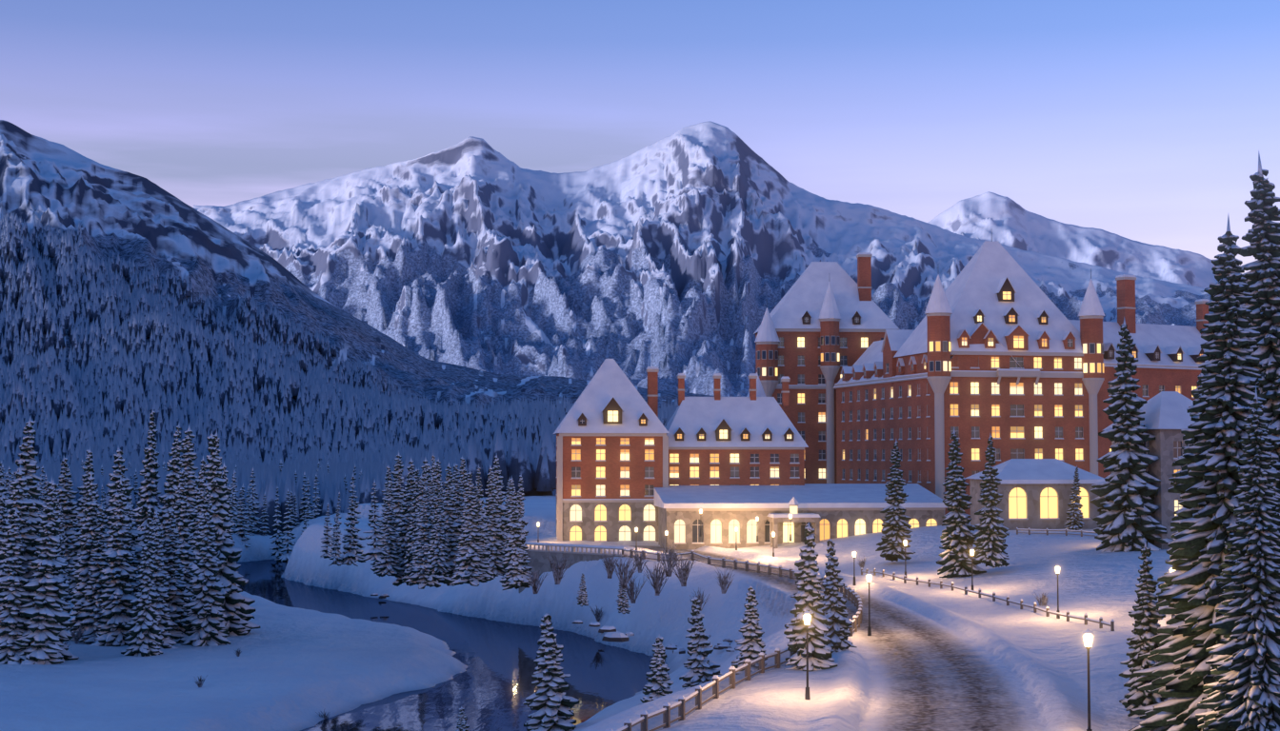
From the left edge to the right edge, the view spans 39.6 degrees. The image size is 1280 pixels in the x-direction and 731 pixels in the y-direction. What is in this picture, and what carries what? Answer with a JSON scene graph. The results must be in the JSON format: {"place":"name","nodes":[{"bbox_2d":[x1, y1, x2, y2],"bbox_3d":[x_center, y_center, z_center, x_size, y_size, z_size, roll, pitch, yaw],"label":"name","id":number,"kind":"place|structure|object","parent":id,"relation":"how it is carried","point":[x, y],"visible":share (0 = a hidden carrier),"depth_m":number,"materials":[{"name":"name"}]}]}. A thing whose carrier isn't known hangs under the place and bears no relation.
{"place":"outdoors","nodes":[
{"label":"outdoors","id":0,"kind":"place"},
{"bbox_2d":[0,120,713,456],"bbox_3d":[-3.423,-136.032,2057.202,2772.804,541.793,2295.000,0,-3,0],"label":"mountain","id":1,"kind":"structure","parent":0,"point":[145,225],"depth_m":2190.00,"materials":[{"name":"white snow"}]},
{"bbox_2d":[0,211,678,469],"bbox_3d":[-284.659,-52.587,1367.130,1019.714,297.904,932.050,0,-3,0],"label":"conifer forest","id":2,"kind":"object","parent":1,"relation":"on","point":[90,392],"visible":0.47,"depth_m":1275.62,"materials":[{"name":"green plant"}]},
{"bbox_2d":[236,559,669,730],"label":"river","id":3,"kind":"structure","parent":0,"point":[491,689],"depth_m":202.53,"materials":[{"name":"liquid"}]},
{"bbox_2d":[0,495,1199,730],"bbox_3d":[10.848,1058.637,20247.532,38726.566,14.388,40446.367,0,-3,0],"label":"ground","id":4,"kind":"structure","parent":0,"point":[926,657],"depth_m":174.06,"materials":[{"name":"white snow"}]},
{"bbox_2d":[0,494,9,570],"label":"tree","id":5,"kind":"object","parent":4,"relation":"on","point":[3,516],"visible":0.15,"depth_m":196.85,"materials":[{"name":"green plant"}]},
{"bbox_2d":[0,507,33,664],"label":"tree","id":6,"kind":"object","parent":4,"relation":"on","point":[15,596],"visible":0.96,"depth_m":187.22,"materials":[{"name":"green plant"}]},
{"bbox_2d":[3,416,45,578],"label":"tree","id":7,"kind":"object","parent":4,"relation":"on","point":[27,461],"visible":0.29,"depth_m":268.43,"materials":[{"name":"green plant"}]},
{"bbox_2d":[0,464,59,653],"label":"tree","id":8,"kind":"object","parent":4,"relation":"on","point":[21,504],"visible":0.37,"depth_m":190.67,"materials":[{"name":"green plant"}]},
{"bbox_2d":[13,478,70,665],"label":"tree","id":9,"kind":"object","parent":4,"relation":"on","point":[44,612],"visible":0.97,"depth_m":187.75,"materials":[{"name":"green plant"}]},
{"bbox_2d":[37,464,46,511],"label":"tree","id":10,"kind":"object","parent":4,"relation":"on","point":[42,483],"visible":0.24,"depth_m":445.48,"materials":[{"name":"green plant"}]},
{"bbox_2d":[36,480,48,538],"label":"tree","id":11,"kind":"object","parent":4,"relation":"on","point":[45,497],"visible":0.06,"depth_m":274.28,"materials":[{"name":"green plant"}]},
{"bbox_2d":[35,477,79,660],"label":"tree","id":12,"kind":"object","parent":4,"relation":"on","point":[64,636],"visible":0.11,"depth_m":192.50,"materials":[{"name":"green plant"}]},
{"bbox_2d":[56,505,72,631],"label":"tree","id":13,"kind":"object","parent":4,"relation":"on","point":[61,526],"visible":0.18,"depth_m":221.26,"materials":[{"name":"green plant"}]},
{"bbox_2d":[55,454,79,585],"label":"tree","id":14,"kind":"object","parent":4,"relation":"on","point":[68,509],"visible":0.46,"depth_m":278.26,"materials":[{"name":"green plant"}]},
{"bbox_2d":[66,472,103,642],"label":"tree","id":15,"kind":"object","parent":4,"relation":"on","point":[82,572],"visible":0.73,"depth_m":213.72,"materials":[{"name":"green plant"}]},
{"bbox_2d":[65,446,106,602],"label":"tree","id":16,"kind":"object","parent":4,"relation":"on","point":[75,546],"visible":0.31,"depth_m":271.34,"materials":[{"name":"green plant"}]},
{"bbox_2d":[73,503,112,644],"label":"tree","id":17,"kind":"object","parent":4,"relation":"on","point":[91,618],"visible":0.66,"depth_m":212.41,"materials":[{"name":"green plant"}]},
{"bbox_2d":[89,478,138,646],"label":"tree","id":18,"kind":"object","parent":4,"relation":"on","point":[116,598],"visible":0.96,"depth_m":208.38,"materials":[{"name":"green plant"}]},
{"bbox_2d":[103,445,144,576],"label":"tree","id":19,"kind":"object","parent":4,"relation":"on","point":[115,478],"visible":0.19,"depth_m":220.64,"materials":[{"name":"green plant"}]},
{"bbox_2d":[121,500,141,618],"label":"tree","id":20,"kind":"object","parent":4,"relation":"on","point":[134,583],"visible":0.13,"depth_m":215.91,"materials":[{"name":"green plant"}]},
{"bbox_2d":[133,467,139,507],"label":"tree","id":21,"kind":"object","parent":4,"relation":"on","point":[135,489],"visible":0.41,"depth_m":459.81,"materials":[{"name":"green plant"}]},
{"bbox_2d":[120,506,162,657],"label":"tree","id":22,"kind":"object","parent":4,"relation":"on","point":[143,638],"visible":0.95,"depth_m":195.62,"materials":[{"name":"green plant"}]},
{"bbox_2d":[132,408,162,568],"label":"tree","id":23,"kind":"object","parent":4,"relation":"on","point":[148,490],"visible":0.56,"depth_m":313.11,"materials":[{"name":"green plant"}]},
{"bbox_2d":[149,513,177,649],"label":"tree","id":24,"kind":"object","parent":4,"relation":"on","point":[165,624],"visible":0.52,"depth_m":204.51,"materials":[{"name":"green plant"}]},
{"bbox_2d":[150,508,185,639],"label":"tree","id":25,"kind":"object","parent":4,"relation":"on","point":[176,635],"visible":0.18,"depth_m":212.81,"materials":[{"name":"green plant"}]},
{"bbox_2d":[154,423,182,548],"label":"tree","id":26,"kind":"object","parent":4,"relation":"on","point":[168,499],"visible":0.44,"depth_m":297.76,"materials":[{"name":"green plant"}]},
{"bbox_2d":[162,507,192,643],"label":"tree","id":27,"kind":"object","parent":4,"relation":"on","point":[176,603],"visible":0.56,"depth_m":214.38,"materials":[{"name":"green plant"}]},
{"bbox_2d":[160,424,199,545],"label":"tree","id":28,"kind":"object","parent":4,"relation":"on","point":[189,455],"visible":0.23,"depth_m":309.95,"materials":[{"name":"green plant"}]},
{"bbox_2d":[170,469,196,603],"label":"tree","id":29,"kind":"object","parent":4,"relation":"on","point":[181,514],"visible":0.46,"depth_m":255.20,"materials":[{"name":"green plant"}]},
{"bbox_2d":[185,455,206,594],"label":"tree","id":30,"kind":"object","parent":4,"relation":"on","point":[199,500],"visible":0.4,"depth_m":280.76,"materials":[{"name":"green plant"}]},
{"bbox_2d":[178,485,230,647],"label":"tree","id":31,"kind":"object","parent":4,"relation":"on","point":[203,626],"visible":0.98,"depth_m":210.13,"materials":[{"name":"green plant"}]},
{"bbox_2d":[188,428,223,575],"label":"tree","id":32,"kind":"object","parent":4,"relation":"on","point":[194,569],"visible":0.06,"depth_m":239.67,"materials":[{"name":"green plant"}]},
{"bbox_2d":[192,432,259,636],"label":"tree","id":33,"kind":"object","parent":4,"relation":"on","point":[237,609],"visible":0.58,"depth_m":221.99,"materials":[{"name":"green plant"}]},
{"bbox_2d":[220,460,239,587],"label":"tree","id":34,"kind":"object","parent":4,"relation":"on","point":[224,472],"visible":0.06,"depth_m":256.41,"materials":[{"name":"green plant"}]},
{"bbox_2d":[228,475,239,534],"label":"tree","id":35,"kind":"object","parent":4,"relation":"on","point":[232,502],"visible":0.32,"depth_m":422.59,"materials":[{"name":"green plant"}]},
{"bbox_2d":[228,469,239,533],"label":"tree","id":36,"kind":"object","parent":4,"relation":"on","point":[236,500],"visible":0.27,"depth_m":427.60,"materials":[{"name":"green plant"}]},
{"bbox_2d":[234,487,251,546],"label":"tree","id":37,"kind":"object","parent":4,"relation":"on","point":[242,520],"visible":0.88,"depth_m":412.60,"materials":[{"name":"green plant"}]},
{"bbox_2d":[244,486,256,536],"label":"tree","id":38,"kind":"object","parent":4,"relation":"on","point":[250,516],"visible":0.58,"depth_m":438.05,"materials":[{"name":"green plant"}]},
{"bbox_2d":[244,466,261,536],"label":"tree","id":39,"kind":"object","parent":4,"relation":"on","point":[254,508],"visible":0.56,"depth_m":444.07,"materials":[{"name":"green plant"}]},
{"bbox_2d":[259,494,270,536],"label":"tree","id":40,"kind":"object","parent":4,"relation":"on","point":[263,530],"visible":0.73,"depth_m":435.31,"materials":[{"name":"green plant"}]},
{"bbox_2d":[269,487,284,560],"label":"tree","id":41,"kind":"object","parent":4,"relation":"on","point":[277,541],"visible":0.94,"depth_m":413.97,"materials":[{"name":"green plant"}]},
{"bbox_2d":[0,420,556,537],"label":"conifer forest","id":42,"kind":"object","parent":4,"relation":"on","point":[539,476],"visible":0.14,"depth_m":472.66,"materials":[{"name":"green plant"}]},
{"bbox_2d":[276,488,296,561],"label":"tree","id":43,"kind":"object","parent":4,"relation":"on","point":[288,549],"visible":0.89,"depth_m":410.14,"materials":[{"name":"green plant"}]},
{"bbox_2d":[283,490,295,535],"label":"tree","id":44,"kind":"object","parent":4,"relation":"on","point":[290,516],"visible":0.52,"depth_m":429.81,"materials":[{"name":"green plant"}]},
{"bbox_2d":[299,473,309,520],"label":"tree","id":45,"kind":"object","parent":4,"relation":"on","point":[304,489],"visible":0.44,"depth_m":455.29,"materials":[{"name":"green plant"}]},
{"bbox_2d":[301,478,314,519],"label":"tree","id":46,"kind":"object","parent":4,"relation":"on","point":[308,494],"visible":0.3,"depth_m":451.71,"materials":[{"name":"green plant"}]},
{"bbox_2d":[308,475,321,519],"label":"tree","id":47,"kind":"object","parent":4,"relation":"on","point":[315,506],"visible":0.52,"depth_m":439.27,"materials":[{"name":"green plant"}]},
{"bbox_2d":[320,500,333,559],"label":"tree","id":48,"kind":"object","parent":4,"relation":"on","point":[327,542],"visible":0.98,"depth_m":245.20,"materials":[{"name":"green plant"}]},
{"bbox_2d":[328,507,343,565],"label":"tree","id":49,"kind":"object","parent":4,"relation":"on","point":[337,561],"visible":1,"depth_m":226.21,"materials":[{"name":"green plant"}]},
{"bbox_2d":[330,490,342,558],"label":"tree","id":50,"kind":"object","parent":4,"relation":"on","point":[340,523],"visible":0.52,"depth_m":247.74,"materials":[{"name":"green plant"}]},
{"bbox_2d":[338,483,359,566],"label":"tree","id":51,"kind":"object","parent":4,"relation":"on","point":[348,557],"visible":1,"depth_m":228.26,"materials":[{"name":"green plant"}]},
{"bbox_2d":[340,473,365,565],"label":"tree","id":52,"kind":"object","parent":4,"relation":"on","point":[359,559],"visible":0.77,"depth_m":230.48,"materials":[{"name":"green plant"}]},
{"bbox_2d":[360,480,388,562],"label":"tree","id":53,"kind":"object","parent":4,"relation":"on","point":[373,552],"visible":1,"depth_m":188.18,"materials":[{"name":"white plant"}]},
{"bbox_2d":[370,466,393,565],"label":"tree","id":54,"kind":"object","parent":4,"relation":"on","point":[389,479],"visible":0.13,"depth_m":223.56,"materials":[{"name":"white plant"}]},
{"bbox_2d":[370,482,404,578],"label":"tree","id":55,"kind":"object","parent":4,"relation":"on","point":[389,566],"visible":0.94,"depth_m":206.65,"materials":[{"name":"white plant"}]},
{"bbox_2d":[382,450,406,542],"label":"tree","id":56,"kind":"object","parent":4,"relation":"on","point":[397,488],"visible":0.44,"depth_m":218.11,"materials":[{"name":"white plant"}]},
{"bbox_2d":[391,457,416,586],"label":"tree","id":57,"kind":"object","parent":4,"relation":"on","point":[402,530],"visible":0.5,"depth_m":210.59,"materials":[{"name":"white plant"}]},
{"bbox_2d":[401,467,419,582],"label":"tree","id":58,"kind":"object","parent":4,"relation":"on","point":[412,527],"visible":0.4,"depth_m":202.05,"materials":[{"name":"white plant"}]},
{"bbox_2d":[403,459,428,569],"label":"tree","id":59,"kind":"object","parent":4,"relation":"on","point":[424,472],"visible":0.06,"depth_m":208.66,"materials":[{"name":"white plant"}]},
{"bbox_2d":[411,486,435,575],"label":"tree","id":60,"kind":"object","parent":4,"relation":"on","point":[422,548],"visible":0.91,"depth_m":167.11,"materials":[{"name":"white plant"}]},
{"bbox_2d":[404,473,443,589],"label":"tree","id":61,"kind":"object","parent":4,"relation":"on","point":[422,581],"visible":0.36,"depth_m":191.68,"materials":[{"name":"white plant"}]},
{"bbox_2d":[423,461,432,505],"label":"tree","id":62,"kind":"object","parent":4,"relation":"on","point":[428,482],"visible":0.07,"depth_m":203.82,"materials":[{"name":"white plant"}]},
{"bbox_2d":[426,478,435,556],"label":"tree","id":63,"kind":"object","parent":4,"relation":"on","point":[431,498],"visible":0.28,"depth_m":176.96,"materials":[{"name":"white plant"}]},
{"bbox_2d":[423,480,451,577],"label":"tree","id":64,"kind":"object","parent":4,"relation":"on","point":[436,563],"visible":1,"depth_m":162.98,"materials":[{"name":"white plant"}]},
{"bbox_2d":[431,458,444,515],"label":"tree","id":65,"kind":"object","parent":4,"relation":"on","point":[437,479],"visible":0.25,"depth_m":180.05,"materials":[{"name":"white plant"}]},
{"bbox_2d":[430,462,456,585],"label":"tree","id":66,"kind":"object","parent":4,"relation":"on","point":[447,580],"visible":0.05,"depth_m":196.34,"materials":[{"name":"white plant"}]},
{"bbox_2d":[441,461,462,575],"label":"tree","id":67,"kind":"object","parent":4,"relation":"on","point":[452,527],"visible":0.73,"depth_m":165.37,"materials":[{"name":"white plant"}]},
{"bbox_2d":[439,462,465,576],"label":"tree","id":68,"kind":"object","parent":4,"relation":"on","point":[456,493],"visible":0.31,"depth_m":168.49,"materials":[{"name":"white plant"}]},
{"bbox_2d":[454,705,470,730],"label":"tree","id":69,"kind":"object","parent":4,"relation":"on","point":[462,725],"visible":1,"depth_m":142.96,"materials":[{"name":"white plant"}]},
{"bbox_2d":[458,455,469,519],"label":"tree","id":70,"kind":"object","parent":4,"relation":"on","point":[463,479],"visible":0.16,"depth_m":178.48,"materials":[{"name":"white plant"}]},
{"bbox_2d":[450,469,491,586],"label":"tree","id":71,"kind":"object","parent":4,"relation":"on","point":[468,561],"visible":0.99,"depth_m":152.17,"materials":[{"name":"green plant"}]},
{"bbox_2d":[458,482,490,582],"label":"tree","id":72,"kind":"object","parent":4,"relation":"on","point":[480,530],"visible":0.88,"depth_m":152.88,"materials":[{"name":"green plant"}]},
{"bbox_2d":[468,463,494,583],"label":"tree","id":73,"kind":"object","parent":4,"relation":"on","point":[483,510],"visible":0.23,"depth_m":155.40,"materials":[{"name":"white plant"}]},
{"bbox_2d":[482,465,507,579],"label":"tree","id":74,"kind":"object","parent":4,"relation":"on","point":[496,569],"visible":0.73,"depth_m":160.22,"materials":[{"name":"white plant"}]},
{"bbox_2d":[482,454,507,556],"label":"tree","id":75,"kind":"object","parent":4,"relation":"on","point":[499,497],"visible":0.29,"depth_m":165.12,"materials":[{"name":"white plant"}]},
{"bbox_2d":[502,480,510,542],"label":"tree","id":76,"kind":"object","parent":4,"relation":"on","point":[507,493],"visible":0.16,"depth_m":179.38,"materials":[{"name":"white plant"}]},
{"bbox_2d":[500,477,531,588],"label":"tree","id":77,"kind":"object","parent":4,"relation":"on","point":[513,539],"visible":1,"depth_m":149.28,"materials":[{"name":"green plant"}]},
{"bbox_2d":[499,486,533,590],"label":"tree","id":78,"kind":"object","parent":4,"relation":"on","point":[526,564],"visible":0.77,"depth_m":149.84,"materials":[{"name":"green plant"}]},
{"bbox_2d":[503,474,531,574],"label":"tree","id":79,"kind":"object","parent":4,"relation":"on","point":[520,498],"visible":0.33,"depth_m":160.32,"materials":[{"name":"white plant"}]},
{"bbox_2d":[522,613,579,730],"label":"tree","id":80,"kind":"object","parent":4,"relation":"on","point":[550,702],"visible":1,"depth_m":144.05,"materials":[{"name":"green plant"}]},
{"bbox_2d":[576,573,588,606],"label":"tree","id":81,"kind":"object","parent":4,"relation":"on","point":[582,598],"visible":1,"depth_m":149.84,"materials":[{"name":"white plant"}]},
{"bbox_2d":[61,540,1167,719],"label":"bushes","id":82,"kind":"object","parent":4,"relation":"on","point":[612,634],"visible":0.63,"depth_m":159.21,"materials":[{"name":"green plant"}]},
{"bbox_2d":[616,582,630,614],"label":"tree","id":83,"kind":"object","parent":4,"relation":"on","point":[623,602],"visible":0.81,"depth_m":156.91,"materials":[{"name":"white plant"}]},
{"bbox_2d":[638,634,673,705],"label":"tree","id":84,"kind":"object","parent":4,"relation":"on","point":[659,685],"visible":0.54,"depth_m":126.33,"materials":[{"name":"white plant"}]},
{"bbox_2d":[679,595,721,689],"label":"tree","id":85,"kind":"object","parent":4,"relation":"on","point":[700,665],"visible":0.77,"depth_m":129.62,"materials":[{"name":"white plant"}]},
{"bbox_2d":[731,584,767,675],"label":"tree","id":86,"kind":"object","parent":4,"relation":"on","point":[752,646],"visible":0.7,"depth_m":117.93,"materials":[{"name":"white plant"}]},
{"bbox_2d":[780,522,837,672],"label":"tree","id":87,"kind":"object","parent":4,"relation":"on","point":[808,596],"visible":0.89,"depth_m":114.52,"materials":[{"name":"green plant"}]},
{"bbox_2d":[820,539,856,654],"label":"tree","id":88,"kind":"object","parent":4,"relation":"on","point":[835,611],"visible":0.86,"depth_m":123.57,"materials":[{"name":"green plant"}]},
{"bbox_2d":[537,508,1175,730],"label":"lamps","id":89,"kind":"object","parent":4,"relation":"on","point":[1088,637],"visible":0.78,"depth_m":139.78,"materials":[{"name":"black metal"}]},
{"bbox_2d":[605,527,1114,730],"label":"fences","id":90,"kind":"object","parent":4,"relation":"on","point":[851,595],"visible":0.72,"depth_m":141.36,"materials":[{"name":"brown wood"}]},
{"bbox_2d":[519,240,1209,594],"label":"hotel","id":91,"kind":"structure","parent":4,"relation":"on","point":[850,383],"depth_m":298.35,"materials":[{"name":"brick"}]},
{"bbox_2d":[875,440,915,561],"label":"tree","id":92,"kind":"object","parent":4,"relation":"on","point":[896,530],"visible":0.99,"depth_m":221.83,"materials":[{"name":"green plant"}]},
{"bbox_2d":[935,427,986,578],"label":"tree","id":93,"kind":"object","parent":4,"relation":"on","point":[957,539],"visible":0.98,"depth_m":198.95,"materials":[{"name":"green plant"}]},
{"bbox_2d":[972,435,1009,567],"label":"tree","id":94,"kind":"object","parent":4,"relation":"on","point":[991,533],"visible":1,"depth_m":195.89,"materials":[{"name":"green plant"}]},
{"bbox_2d":[1064,465,1084,530],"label":"tree","id":95,"kind":"object","parent":4,"relation":"on","point":[1075,517],"visible":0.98,"depth_m":256.55,"materials":[{"name":"green plant"}]},
{"bbox_2d":[1090,318,1172,552],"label":"tree","id":96,"kind":"object","parent":4,"relation":"on","point":[1126,492],"visible":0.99,"depth_m":204.83,"materials":[{"name":"green plant"}]},
{"bbox_2d":[1119,540,1167,719],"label":"tree","id":97,"kind":"object","parent":4,"relation":"on","point":[1146,615],"visible":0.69,"depth_m":95.49,"materials":[{"name":"green plant"}]},
{"bbox_2d":[1158,367,1203,601],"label":"tree","id":98,"kind":"object","parent":4,"relation":"on","point":[1189,443],"visible":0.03,"depth_m":146.80,"materials":[{"name":"green plant"}]},
{"bbox_2d":[1128,216,1279,730],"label":"tree","id":99,"kind":"object","parent":4,"relation":"on","point":[1205,483],"visible":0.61,"depth_m":90.89,"materials":[{"name":"green plant"}]},
{"bbox_2d":[1195,384,1279,730],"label":"tree","id":100,"kind":"object","parent":4,"relation":"on","point":[1243,691],"visible":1,"depth_m":81.47,"materials":[{"name":"green plant"}]},
{"bbox_2d":[1238,151,1279,513],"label":"tree","id":101,"kind":"object","parent":4,"relation":"on","point":[1262,236],"visible":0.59,"depth_m":110.21,"materials":[{"name":"green plant"}]},
{"bbox_2d":[0,0,1279,274],"label":"sky","id":102,"kind":"structure","parent":0,"point":[1149,122],"materials":[{"name":"blue"}]},
{"bbox_2d":[193,121,1212,397],"bbox_3d":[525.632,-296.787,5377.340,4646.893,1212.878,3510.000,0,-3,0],"label":"mountain","id":103,"kind":"structure","parent":0,"point":[689,250],"depth_m":5406.95,"materials":[{"name":"white snow"}]},
{"bbox_2d":[928,191,1221,288],"bbox_3d":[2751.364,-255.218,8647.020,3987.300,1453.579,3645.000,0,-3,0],"label":"mountain","id":104,"kind":"structure","parent":0,"point":[988,216],"depth_m":9329.52,"materials":[{"name":"white snow"}]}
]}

